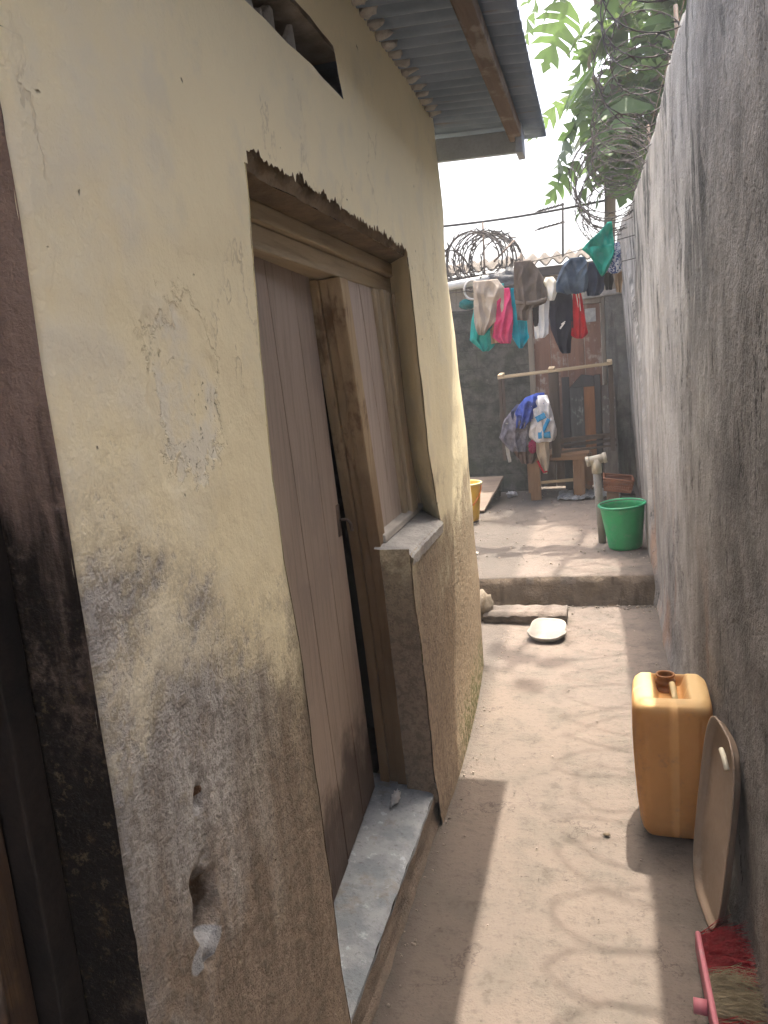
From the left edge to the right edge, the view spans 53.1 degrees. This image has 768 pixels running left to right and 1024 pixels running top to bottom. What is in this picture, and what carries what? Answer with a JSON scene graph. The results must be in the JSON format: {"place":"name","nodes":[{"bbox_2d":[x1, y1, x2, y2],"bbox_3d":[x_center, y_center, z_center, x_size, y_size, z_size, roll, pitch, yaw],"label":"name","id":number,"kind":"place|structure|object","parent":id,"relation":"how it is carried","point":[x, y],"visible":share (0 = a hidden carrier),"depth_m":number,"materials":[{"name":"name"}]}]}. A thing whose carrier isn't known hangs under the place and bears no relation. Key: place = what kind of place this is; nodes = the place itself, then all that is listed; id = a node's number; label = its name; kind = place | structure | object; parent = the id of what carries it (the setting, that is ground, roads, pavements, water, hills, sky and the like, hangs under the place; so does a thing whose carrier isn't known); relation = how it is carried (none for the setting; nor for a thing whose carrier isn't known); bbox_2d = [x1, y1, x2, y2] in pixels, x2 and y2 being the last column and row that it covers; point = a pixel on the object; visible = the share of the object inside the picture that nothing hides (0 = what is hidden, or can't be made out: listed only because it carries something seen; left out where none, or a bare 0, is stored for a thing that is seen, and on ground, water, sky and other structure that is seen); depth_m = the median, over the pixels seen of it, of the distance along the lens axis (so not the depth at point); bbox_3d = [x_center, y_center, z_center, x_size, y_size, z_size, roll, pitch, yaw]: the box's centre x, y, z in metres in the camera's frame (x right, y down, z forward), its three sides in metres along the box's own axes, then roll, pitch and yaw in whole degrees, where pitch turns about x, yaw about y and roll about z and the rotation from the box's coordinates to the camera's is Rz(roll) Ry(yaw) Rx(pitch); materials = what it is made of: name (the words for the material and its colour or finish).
{"place":"outdoors","nodes":[
{"label":"outdoors","id":0,"kind":"place"},
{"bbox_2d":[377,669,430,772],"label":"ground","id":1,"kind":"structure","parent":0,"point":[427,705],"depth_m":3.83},
{"bbox_2d":[0,0,545,1023],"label":"house","id":2,"kind":"structure","parent":1,"relation":"on","point":[238,586],"depth_m":1.29,"materials":[{"name":"beige paint"}]},
{"bbox_2d":[0,821,38,1023],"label":"door","id":3,"kind":"structure","parent":2,"relation":"in","point":[17,1003],"depth_m":0.95,"materials":[{"name":"wood"}]},
{"bbox_2d":[253,256,374,900],"bbox_3d":[-0.199,0.220,2.035,0.069,1.765,1.064,-3,10,12],"label":"door","id":4,"kind":"structure","parent":2,"relation":"in","point":[310,520],"depth_m":2.14,"materials":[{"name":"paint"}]},
{"bbox_2d":[390,788,400,807],"bbox_3d":[0.041,0.985,2.644,0.033,0.032,0.101,-2,10,16],"label":"tissue scrap","id":5,"kind":"object","parent":2,"relation":"on","point":[396,797],"visible":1,"depth_m":2.63,"materials":[{"name":"white paper"}]},
{"bbox_2d":[448,247,604,478],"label":"neighbour house","id":6,"kind":"structure","parent":1,"relation":"on","point":[545,272],"depth_m":9.84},
{"bbox_2d":[445,222,524,292],"bbox_3d":[1.075,-2.865,9.171,1.205,1.052,1.681,-2,10,16],"label":"razor wire","id":7,"kind":"object","parent":6,"relation":"attached to","point":[483,234],"visible":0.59,"depth_m":8.89,"materials":[{"name":"metal"}]},
{"bbox_2d":[534,203,564,256],"bbox_3d":[2.198,-3.671,10.096,0.382,0.721,0.242,-7,10,-9],"label":"tv antenna","id":8,"kind":"object","parent":6,"relation":"on","point":[562,222],"visible":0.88,"depth_m":10.07,"materials":[{"name":"metal"}]},
{"bbox_2d":[519,0,686,289],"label":"lobed leaf tree","id":9,"kind":"object","parent":1,"relation":"on","point":[580,94],"visible":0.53,"depth_m":7.84,"materials":[{"name":"green plant"}]},
{"bbox_2d":[444,198,619,226],"bbox_3d":[1.335,-3.445,8.870,4.402,0.154,0.028,-2,10,16],"label":"overhead cable","id":10,"kind":"object","parent":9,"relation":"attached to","point":[517,216],"visible":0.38,"depth_m":8.81,"materials":[{"name":"black rubber"}]},
{"bbox_2d":[617,0,767,1023],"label":"boundary wall","id":11,"kind":"structure","parent":1,"relation":"on","point":[695,289],"depth_m":2.26,"materials":[{"name":"grey concrete"}]},
{"bbox_2d":[447,235,634,292],"bbox_3d":[0.748,-0.952,6.448,2.664,2.300,0.087,-2,10,16],"label":"clothesline","id":12,"kind":"object","parent":11,"relation":"attached to","point":[532,261],"visible":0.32,"depth_m":6.13,"materials":[{"name":"fabric"}]},
{"bbox_2d":[470,283,503,351],"bbox_3d":[0.861,-1.604,6.374,0.329,0.534,0.091,-2,10,16],"label":"teal towel","id":13,"kind":"object","parent":12,"relation":"hanging from","point":[482,343],"visible":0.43,"depth_m":6.41,"materials":[{"name":"fabric"}]},
{"bbox_2d":[473,279,503,334],"bbox_3d":[0.859,-1.675,6.290,0.262,0.437,0.108,-2,10,16],"label":"beige towel","id":14,"kind":"object","parent":12,"relation":"hanging from","point":[488,294],"visible":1,"depth_m":6.28,"materials":[{"name":"fabric"}]},
{"bbox_2d":[490,323,498,343],"bbox_3d":[0.920,-1.554,6.357,0.090,0.317,0.065,-2,10,16],"label":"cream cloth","id":15,"kind":"object","parent":12,"relation":"hanging from","point":[493,340],"visible":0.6,"depth_m":6.37,"materials":[{"name":"fabric"}]},
{"bbox_2d":[492,288,512,343],"bbox_3d":[0.965,-1.598,6.287,0.178,0.443,0.093,-2,10,16],"label":"pink shirt","id":16,"kind":"object","parent":12,"relation":"hanging from","point":[503,328],"visible":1,"depth_m":6.28,"materials":[{"name":"fabric"}]},
{"bbox_2d":[510,288,528,347],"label":"turquoise trousers","id":17,"kind":"object","parent":12,"relation":"hanging from","point":[520,335],"visible":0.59,"depth_m":6.28,"materials":[{"name":"fabric"}]},
{"bbox_2d":[514,260,546,320],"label":"brown trousers","id":18,"kind":"object","parent":12,"relation":"hanging from","point":[530,291],"visible":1,"depth_m":6.10,"materials":[{"name":"grey fabric"}]},
{"bbox_2d":[533,306,538,326],"bbox_3d":[1.227,-1.581,6.207,0.055,0.165,0.048,1,12,32],"label":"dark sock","id":19,"kind":"object","parent":12,"relation":"hanging from","point":[535,315],"visible":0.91,"depth_m":6.20,"materials":[{"name":"black fabric"}]},
{"bbox_2d":[534,300,548,338],"bbox_3d":[1.280,-1.594,6.216,0.143,0.371,0.075,-2,10,16],"label":"white shirt","id":20,"kind":"object","parent":12,"relation":"hanging from","point":[541,329],"visible":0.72,"depth_m":6.22,"materials":[{"name":"fabric"}]},
{"bbox_2d":[543,277,556,300],"bbox_3d":[1.324,-1.769,6.101,0.114,0.186,0.105,-13,13,-40],"label":"cloth hat","id":21,"kind":"object","parent":12,"relation":"hanging from","point":[549,283],"visible":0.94,"depth_m":6.07,"materials":[{"name":"white fabric"}]},
{"bbox_2d":[549,293,572,353],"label":"navy trousers","id":22,"kind":"object","parent":12,"relation":"hanging from","point":[561,314],"visible":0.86,"depth_m":6.14,"materials":[{"name":"black fabric"}]},
{"bbox_2d":[556,256,587,294],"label":"denim shorts","id":23,"kind":"object","parent":12,"relation":"hanging from","point":[572,278],"visible":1,"depth_m":5.97,"materials":[{"name":"blue fabric"}]},
{"bbox_2d":[571,293,587,338],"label":"red shorts","id":24,"kind":"object","parent":12,"relation":"hanging from","point":[579,330],"visible":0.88,"depth_m":6.11,"materials":[{"name":"fabric"}]},
{"bbox_2d":[586,262,604,295],"bbox_3d":[1.657,-1.828,6.036,0.151,0.255,0.085,-1,11,24],"label":"navy cloth","id":25,"kind":"object","parent":12,"relation":"hanging from","point":[596,284],"visible":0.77,"depth_m":6.03,"materials":[{"name":"fabric"}]},
{"bbox_2d":[582,221,613,275],"bbox_3d":[1.634,-2.001,5.870,0.237,0.393,0.126,-4,10,6],"label":"green cloth","id":26,"kind":"object","parent":12,"relation":"hanging from","point":[598,248],"visible":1,"depth_m":5.85,"materials":[{"name":"fabric"}]},
{"bbox_2d":[604,272,613,289],"bbox_3d":[1.756,-1.798,5.992,0.074,0.135,0.089,-9,11,-21],"label":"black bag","id":27,"kind":"object","parent":12,"relation":"hanging from","point":[608,280],"visible":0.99,"depth_m":5.96,"materials":[{"name":"fabric"}]},
{"bbox_2d":[608,242,620,273],"bbox_3d":[1.773,-1.952,5.919,0.104,0.229,0.067,-2,10,16],"label":"patterned cloth","id":28,"kind":"object","parent":12,"relation":"hanging from","point":[615,266],"visible":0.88,"depth_m":5.91,"materials":[{"name":"blue fabric"}]},
{"bbox_2d":[615,271,622,292],"bbox_3d":[1.847,-1.810,6.050,0.052,0.167,0.056,-7,10,-9],"label":"tan cloth","id":29,"kind":"object","parent":12,"relation":"hanging from","point":[618,281],"visible":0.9,"depth_m":6.03,"materials":[{"name":"fabric"}]},
{"bbox_2d":[566,0,686,242],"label":"razor wire","id":30,"kind":"object","parent":11,"relation":"attached to","point":[645,148],"visible":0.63,"depth_m":4.57,"materials":[{"name":"metal"}]},
{"bbox_2d":[438,0,649,277],"label":"sky","id":31,"kind":"structure","parent":0,"point":[472,190],"materials":[{"name":"white"}]},
{"bbox_2d":[372,489,737,1023],"bbox_3d":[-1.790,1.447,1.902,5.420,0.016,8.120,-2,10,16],"label":"alley pavement","id":32,"kind":"structure","parent":0,"point":[629,956],"depth_m":2.46,"materials":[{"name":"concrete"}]},
{"bbox_2d":[480,589,492,619],"bbox_3d":[0.646,0.619,4.969,0.138,0.242,0.215,-2,10,16],"label":"rubble stone","id":33,"kind":"object","parent":32,"relation":"on","point":[486,602],"visible":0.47,"depth_m":4.89,"materials":[{"name":"beige stone"}]},
{"bbox_2d":[483,604,567,623],"bbox_3d":[0.897,0.649,4.863,0.519,0.083,0.186,-2,10,16],"label":"slab step","id":34,"kind":"object","parent":32,"relation":"on","point":[528,614],"visible":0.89,"depth_m":4.82,"materials":[{"name":"concrete"}]},
{"bbox_2d":[527,618,566,641],"bbox_3d":[0.962,0.701,4.539,0.226,0.076,0.252,-2,10,16],"label":"white basin piece","id":35,"kind":"object","parent":32,"relation":"on","point":[546,629],"visible":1,"depth_m":4.54,"materials":[{"name":"plastic"}]},
{"bbox_2d":[632,670,712,838],"bbox_3d":[0.983,0.823,2.626,0.256,0.505,0.303,-2,10,16],"label":"jerrycan","id":36,"kind":"object","parent":32,"relation":"on","point":[672,713],"visible":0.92,"depth_m":2.50,"materials":[{"name":"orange plastic"}]},
{"bbox_2d":[693,716,740,930],"bbox_3d":[0.933,0.870,2.164,0.080,0.569,0.320,-3,10,10],"label":"brown tray","id":37,"kind":"object","parent":32,"relation":"on","point":[717,815],"visible":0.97,"depth_m":2.18,"materials":[{"name":"beige plastic"}]},
{"bbox_2d":[693,914,767,1023],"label":"broom head","id":38,"kind":"object","parent":32,"relation":"on","point":[731,995],"visible":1,"depth_m":1.88},
{"bbox_2d":[473,485,654,605],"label":"raised yard pavement","id":39,"kind":"structure","parent":0,"point":[592,576],"depth_m":5.56,"materials":[{"name":"concrete"}]},
{"bbox_2d":[470,480,481,521],"bbox_3d":[0.761,-0.098,7.187,0.334,0.362,0.334,-2,10,16],"label":"yellow bucket","id":40,"kind":"object","parent":39,"relation":"on","point":[476,486],"visible":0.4,"depth_m":7.09,"materials":[{"name":"plastic"}]},
{"bbox_2d":[470,476,503,511],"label":"plank ramp","id":41,"kind":"structure","parent":39,"relation":"on","point":[490,486],"depth_m":8.04,"materials":[{"name":"grey wood"}]},
{"bbox_2d":[452,309,530,491],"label":"block wall","id":42,"kind":"structure","parent":39,"relation":"on","point":[479,370],"depth_m":8.62,"materials":[{"name":"grey concrete"}]},
{"bbox_2d":[459,299,473,309],"bbox_3d":[0.920,-2.295,8.489,0.199,0.122,0.151,-2,10,16],"label":"teal bundle","id":43,"kind":"object","parent":42,"relation":"on","point":[465,304],"visible":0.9,"depth_m":8.45,"materials":[{"name":"fabric"}]},
{"bbox_2d":[463,279,475,299],"bbox_3d":[0.964,-2.430,8.416,0.194,0.224,0.044,-2,10,16],"label":"hose ring","id":44,"kind":"object","parent":43,"relation":"on","point":[464,287],"visible":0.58,"depth_m":8.42,"materials":[{"name":"white plastic"}]},
{"bbox_2d":[478,267,542,290],"bbox_3d":[1.353,-2.477,8.368,0.749,0.388,0.389,-2,10,16],"label":"tarpaulin","id":45,"kind":"object","parent":42,"relation":"on","point":[505,276],"visible":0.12,"depth_m":8.30,"materials":[{"name":"grey plastic"}]},
{"bbox_2d":[493,486,500,496],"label":"cinder block","id":46,"kind":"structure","parent":39,"relation":"on","point":[498,493],"depth_m":8.37,"materials":[{"name":"grey concrete"}]},
{"bbox_2d":[506,491,517,497],"bbox_3d":[1.385,-0.194,8.324,0.129,0.070,0.101,-2,10,16],"label":"paper ball","id":47,"kind":"object","parent":39,"relation":"on","point":[510,494],"visible":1,"depth_m":8.31,"materials":[{"name":"white paper"}]},
{"bbox_2d":[527,447,592,500],"bbox_3d":[1.844,-0.408,8.166,0.709,0.480,0.605,-2,10,16],"label":"work bench","id":48,"kind":"object","parent":39,"relation":"on","point":[582,475],"visible":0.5,"depth_m":7.92,"materials":[{"name":"brown wood"}]},
{"bbox_2d":[514,445,536,463],"bbox_3d":[1.444,-0.633,7.890,0.302,0.266,0.230,-2,10,16],"label":"brown garment","id":49,"kind":"object","parent":48,"relation":"on","point":[527,457],"visible":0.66,"depth_m":7.84,"materials":[{"name":"fabric"}]},
{"bbox_2d":[499,412,530,451],"bbox_3d":[1.360,-0.821,7.847,0.388,0.408,0.277,-2,10,16],"label":"hanging cloth","id":50,"kind":"object","parent":49,"relation":"on","point":[512,437],"visible":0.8,"depth_m":7.78,"materials":[{"name":"grey fabric"}]},
{"bbox_2d":[505,446,510,462],"bbox_3d":[1.273,-0.631,7.900,0.054,0.245,0.029,-5,10,-3],"label":"white strap","id":51,"kind":"object","parent":50,"relation":"hanging from","point":[508,455],"visible":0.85,"depth_m":7.90,"materials":[{"name":"fabric"}]},
{"bbox_2d":[511,404,520,422],"bbox_3d":[1.387,-0.976,7.824,0.229,0.241,0.224,-2,10,16],"label":"navy garment","id":52,"kind":"object","parent":50,"relation":"on","point":[513,411],"visible":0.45,"depth_m":7.78,"materials":[{"name":"fabric"}]},
{"bbox_2d":[515,393,544,428],"bbox_3d":[1.457,-1.019,7.746,0.334,0.341,0.269,-2,10,16],"label":"blue shirt","id":53,"kind":"object","parent":52,"relation":"on","point":[524,412],"visible":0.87,"depth_m":7.69,"materials":[{"name":"blue fabric"}]},
{"bbox_2d":[528,440,535,453],"bbox_3d":[1.505,-0.664,7.787,0.101,0.164,0.117,-2,10,16],"label":"magenta cloth","id":54,"kind":"object","parent":49,"relation":"on","point":[532,446],"visible":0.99,"depth_m":7.75,"materials":[{"name":"fabric"}]},
{"bbox_2d":[529,413,556,442],"bbox_3d":[1.586,-0.851,7.713,0.285,0.302,0.216,-2,10,16],"label":"shopping bag","id":55,"kind":"object","parent":49,"relation":"on","point":[540,430],"visible":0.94,"depth_m":7.64,"materials":[{"name":"white plastic"}]},
{"bbox_2d":[531,395,553,426],"bbox_3d":[1.583,-1.010,7.696,0.220,0.313,0.222,-2,10,16],"label":"white garment","id":56,"kind":"object","parent":55,"relation":"on","point":[541,408],"visible":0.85,"depth_m":7.63,"materials":[{"name":"fabric"}]},
{"bbox_2d":[536,442,549,473],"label":"cream trousers","id":57,"kind":"object","parent":55,"relation":"hanging from","point":[543,452],"visible":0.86,"depth_m":7.74,"materials":[{"name":"fabric"}]},
{"bbox_2d":[497,359,616,460],"bbox_3d":[1.776,-1.042,7.886,1.151,0.943,0.303,-2,10,16],"label":"wooden cage","id":58,"kind":"object","parent":48,"relation":"on","point":[554,397],"visible":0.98,"depth_m":7.75,"materials":[{"name":"brown wood"}]},
{"bbox_2d":[557,488,606,500],"bbox_3d":[2.061,-0.198,7.951,0.502,0.061,0.504,-2,10,16],"label":"plastic sheet","id":59,"kind":"object","parent":39,"relation":"on","point":[566,494],"visible":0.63,"depth_m":7.87,"materials":[{"name":"grey plastic"}]},
{"bbox_2d":[561,374,603,489],"bbox_3d":[2.143,-0.861,8.286,0.405,1.224,0.169,-2,10,16],"label":"old door panel","id":60,"kind":"structure","parent":39,"relation":"on","point":[576,400],"depth_m":8.27,"materials":[{"name":"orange wood"}]},
{"bbox_2d":[585,452,607,543],"bbox_3d":[1.621,-0.098,5.831,0.165,0.713,0.099,-2,10,16],"label":"standpipe","id":61,"kind":"object","parent":39,"relation":"on","point":[594,462],"visible":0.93,"depth_m":5.78,"materials":[{"name":"grey plastic"}]},
{"bbox_2d":[583,289,636,484],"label":"gate pillar","id":62,"kind":"structure","parent":39,"relation":"on","point":[616,351],"depth_m":8.17,"materials":[{"name":"grey concrete"}]},
{"bbox_2d":[527,297,606,486],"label":"wooden gate","id":63,"kind":"structure","parent":62,"relation":"attached to","point":[543,354],"depth_m":8.33,"materials":[{"name":"red wood"}]},
{"bbox_2d":[601,384,618,484],"bbox_3d":[2.419,-0.805,8.216,0.150,1.090,0.219,-2,10,16],"label":"weathered board","id":64,"kind":"object","parent":39,"relation":"on","point":[611,465],"visible":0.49,"depth_m":8.21,"materials":[{"name":"wood"}]},
{"bbox_2d":[607,491,618,499],"bbox_3d":[2.200,-0.140,7.397,0.115,0.129,0.205,-2,10,16],"label":"brick","id":65,"kind":"object","parent":39,"relation":"on","point":[612,495],"visible":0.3,"depth_m":7.30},
{"bbox_2d":[598,498,646,550],"bbox_3d":[1.754,0.091,5.649,0.344,0.362,0.344,-2,10,16],"label":"green bucket","id":66,"kind":"object","parent":39,"relation":"on","point":[623,520],"visible":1,"depth_m":5.56,"materials":[{"name":"plastic"}]},
{"bbox_2d":[620,491,635,497],"bbox_3d":[2.339,-0.135,7.379,0.141,0.108,0.207,-2,10,16],"label":"brick","id":67,"kind":"object","parent":39,"relation":"on","point":[632,494],"visible":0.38,"depth_m":7.29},
{"bbox_2d":[603,473,634,492],"bbox_3d":[2.244,-0.279,7.356,0.283,0.163,0.356,-2,10,16],"label":"brown basket","id":68,"kind":"object","parent":67,"relation":"on","point":[610,484],"visible":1,"depth_m":7.22,"materials":[{"name":"red plastic"}]},
{"bbox_3d":[1.056,-2.359,8.466,0.124,0.292,0.136,-2,10,16],"label":"foam scrap","id":69,"kind":"object","parent":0,"visible":0},
{"bbox_2d":[448,275,488,289],"bbox_3d":[0.835,-2.519,8.507,0.676,0.135,0.090,-2,10,14],"label":"white pipe","id":70,"kind":"object","parent":69,"relation":"on","point":[457,284],"visible":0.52,"depth_m":8.46,"materials":[{"name":"white plastic"}]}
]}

